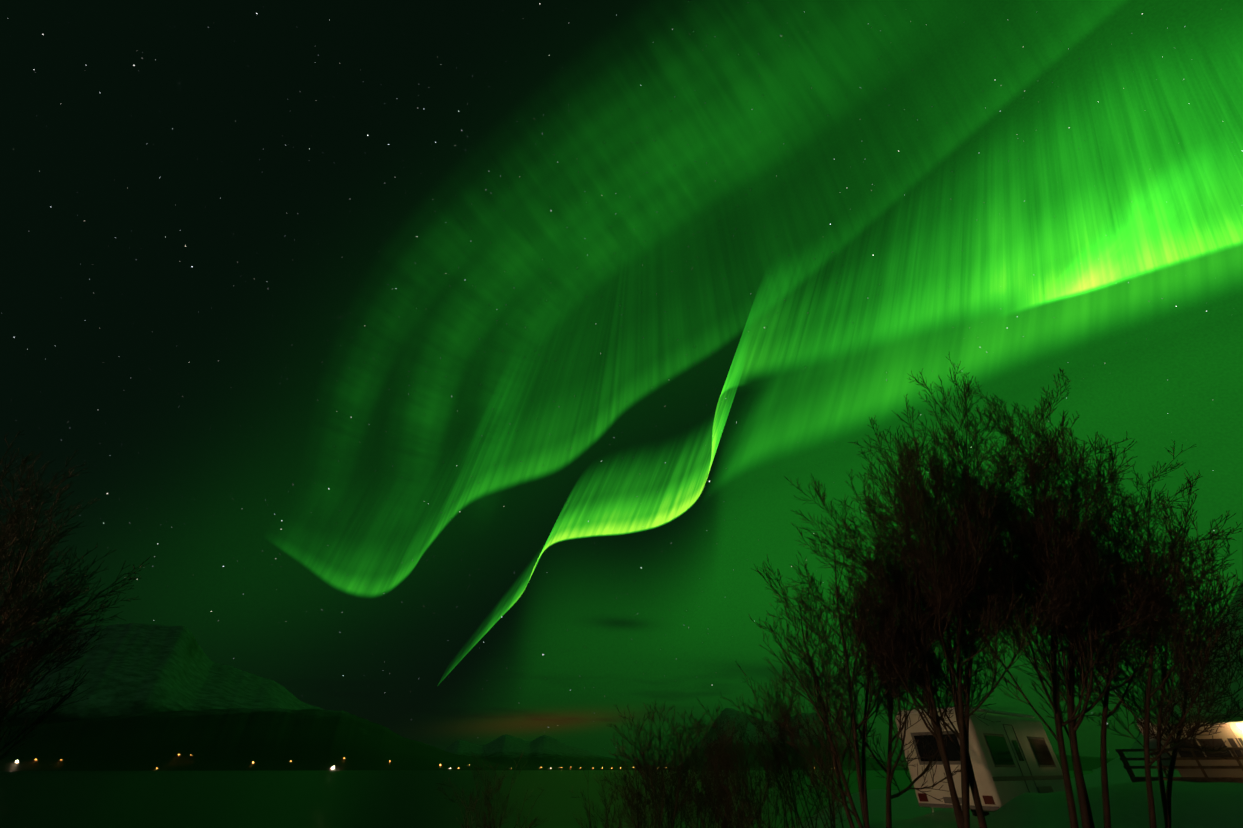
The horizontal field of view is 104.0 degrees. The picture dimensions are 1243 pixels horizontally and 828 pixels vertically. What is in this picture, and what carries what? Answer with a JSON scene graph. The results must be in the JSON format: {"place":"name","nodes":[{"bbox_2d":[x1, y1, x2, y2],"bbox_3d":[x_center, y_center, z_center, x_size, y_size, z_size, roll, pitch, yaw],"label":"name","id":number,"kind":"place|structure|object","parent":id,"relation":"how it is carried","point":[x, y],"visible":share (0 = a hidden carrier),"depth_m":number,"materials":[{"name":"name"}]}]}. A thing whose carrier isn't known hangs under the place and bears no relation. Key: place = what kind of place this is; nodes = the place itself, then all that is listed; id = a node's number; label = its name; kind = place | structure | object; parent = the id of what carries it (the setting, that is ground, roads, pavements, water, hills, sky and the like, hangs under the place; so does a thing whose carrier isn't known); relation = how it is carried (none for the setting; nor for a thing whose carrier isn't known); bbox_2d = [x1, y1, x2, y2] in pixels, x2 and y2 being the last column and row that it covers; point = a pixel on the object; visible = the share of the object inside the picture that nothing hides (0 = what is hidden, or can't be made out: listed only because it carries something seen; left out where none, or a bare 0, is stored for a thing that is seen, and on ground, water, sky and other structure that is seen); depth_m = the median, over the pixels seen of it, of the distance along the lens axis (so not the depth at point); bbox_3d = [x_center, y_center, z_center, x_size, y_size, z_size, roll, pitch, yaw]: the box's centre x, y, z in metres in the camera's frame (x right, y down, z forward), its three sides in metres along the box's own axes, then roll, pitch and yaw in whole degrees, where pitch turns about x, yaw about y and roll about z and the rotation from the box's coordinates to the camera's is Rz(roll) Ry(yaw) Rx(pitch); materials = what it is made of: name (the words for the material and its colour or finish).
{"place":"outdoors","nodes":[
{"label":"outdoors","id":0,"kind":"place"},
{"bbox_2d":[0,770,1092,827],"bbox_3d":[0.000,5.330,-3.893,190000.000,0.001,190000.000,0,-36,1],"label":"fjord water","id":1,"kind":"structure","parent":0,"point":[252,799],"depth_m":133.20,"materials":[{"name":"green liquid"}]},
{"bbox_2d":[0,581,1242,827],"bbox_3d":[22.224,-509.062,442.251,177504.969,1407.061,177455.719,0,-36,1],"label":"terrain","id":2,"kind":"structure","parent":0,"point":[158,697],"depth_m":2575.84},
{"bbox_2d":[0,430,149,759],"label":"birch tree","id":3,"kind":"object","parent":2,"relation":"on","point":[25,612],"visible":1,"depth_m":10.02,"materials":[{"name":"brown plant"}]},
{"bbox_2d":[15,754,814,768],"bbox_3d":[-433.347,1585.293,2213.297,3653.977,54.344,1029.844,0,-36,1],"label":"village lamps","id":4,"kind":"object","parent":2,"relation":"on","point":[332,767],"visible":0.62,"depth_m":2244.79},
{"bbox_2d":[15,755,905,769],"bbox_3d":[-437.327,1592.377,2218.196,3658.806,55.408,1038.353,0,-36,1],"label":"village houses","id":5,"kind":"structure","parent":2,"relation":"on","point":[36,760],"depth_m":2435.20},
{"bbox_2d":[436,750,548,827],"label":"birch bush","id":6,"kind":"object","parent":2,"relation":"on","point":[488,808],"visible":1,"depth_m":13.12,"materials":[{"name":"brown plant"}]},
{"bbox_2d":[569,761,643,827],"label":"birch bush","id":7,"kind":"object","parent":2,"relation":"on","point":[606,814],"visible":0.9,"depth_m":15.26,"materials":[{"name":"brown plant"}]},
{"bbox_2d":[600,701,744,827],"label":"birch bush","id":8,"kind":"object","parent":2,"relation":"on","point":[638,796],"visible":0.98,"depth_m":14.17,"materials":[{"name":"brown plant"}]},
{"bbox_2d":[633,695,765,827],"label":"birch bush","id":9,"kind":"object","parent":2,"relation":"on","point":[695,758],"visible":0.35,"depth_m":16.21,"materials":[{"name":"brown plant"}]},
{"bbox_2d":[659,699,839,827],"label":"birch bush","id":10,"kind":"object","parent":2,"relation":"on","point":[724,761],"visible":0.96,"depth_m":13.63,"materials":[{"name":"brown plant"}]},
{"bbox_2d":[720,664,868,827],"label":"birch bush","id":11,"kind":"object","parent":2,"relation":"on","point":[785,731],"visible":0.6,"depth_m":14.93,"materials":[{"name":"brown plant"}]},
{"bbox_2d":[749,512,972,827],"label":"birch tree","id":12,"kind":"object","parent":2,"relation":"on","point":[882,680],"visible":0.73,"depth_m":9.59,"materials":[{"name":"brown plant"}]},
{"bbox_2d":[784,352,1130,827],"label":"birch tree","id":13,"kind":"object","parent":2,"relation":"on","point":[961,569],"visible":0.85,"depth_m":9.69,"materials":[{"name":"brown plant"}]},
{"bbox_2d":[895,710,1064,811],"bbox_3d":[11.853,11.100,15.270,6.922,2.820,2.232,23,-42,-28],"label":"caravan","id":14,"kind":"object","parent":2,"relation":"on","point":[1011,757],"visible":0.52,"depth_m":13.87,"materials":[{"name":"paint"}]},
{"bbox_2d":[971,809,989,815],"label":"caravan tyres","id":15,"kind":"object","parent":14,"relation":"attached to","point":[973,811],"visible":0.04,"depth_m":15.01,"materials":[{"name":"black rubber"}]},
{"bbox_2d":[901,368,1242,827],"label":"birch tree","id":16,"kind":"object","parent":2,"relation":"on","point":[1093,635],"visible":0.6,"depth_m":9.82,"materials":[{"name":"brown plant"}]},
{"bbox_2d":[1026,469,1242,827],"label":"birch tree","id":17,"kind":"object","parent":2,"relation":"on","point":[1188,664],"visible":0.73,"depth_m":9.32,"materials":[{"name":"brown plant"}]},
{"bbox_2d":[1115,747,1242,782],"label":"fence","id":18,"kind":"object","parent":2,"relation":"on","point":[1129,768],"depth_m":19.21,"materials":[{"name":"brown wood"}]},
{"bbox_2d":[1136,713,1242,769],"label":"caravan awning","id":19,"kind":"object","parent":2,"relation":"on","point":[1152,743],"visible":0.1,"depth_m":22.94,"materials":[{"name":"paint"}]},
{"bbox_2d":[1151,714,1242,776],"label":"cabin","id":20,"kind":"object","parent":2,"relation":"on","point":[1231,732],"visible":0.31,"depth_m":20.37,"materials":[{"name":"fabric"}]},
{"bbox_2d":[0,0,1242,767],"label":"sky","id":21,"kind":"structure","parent":0,"point":[449,371],"materials":[{"name":"green"}]},
{"bbox_2d":[901,706,1034,717],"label":"caravan roof","id":22,"kind":"structure","parent":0,"point":[913,711],"depth_m":14.87,"materials":[{"name":"white metal"}]}
]}

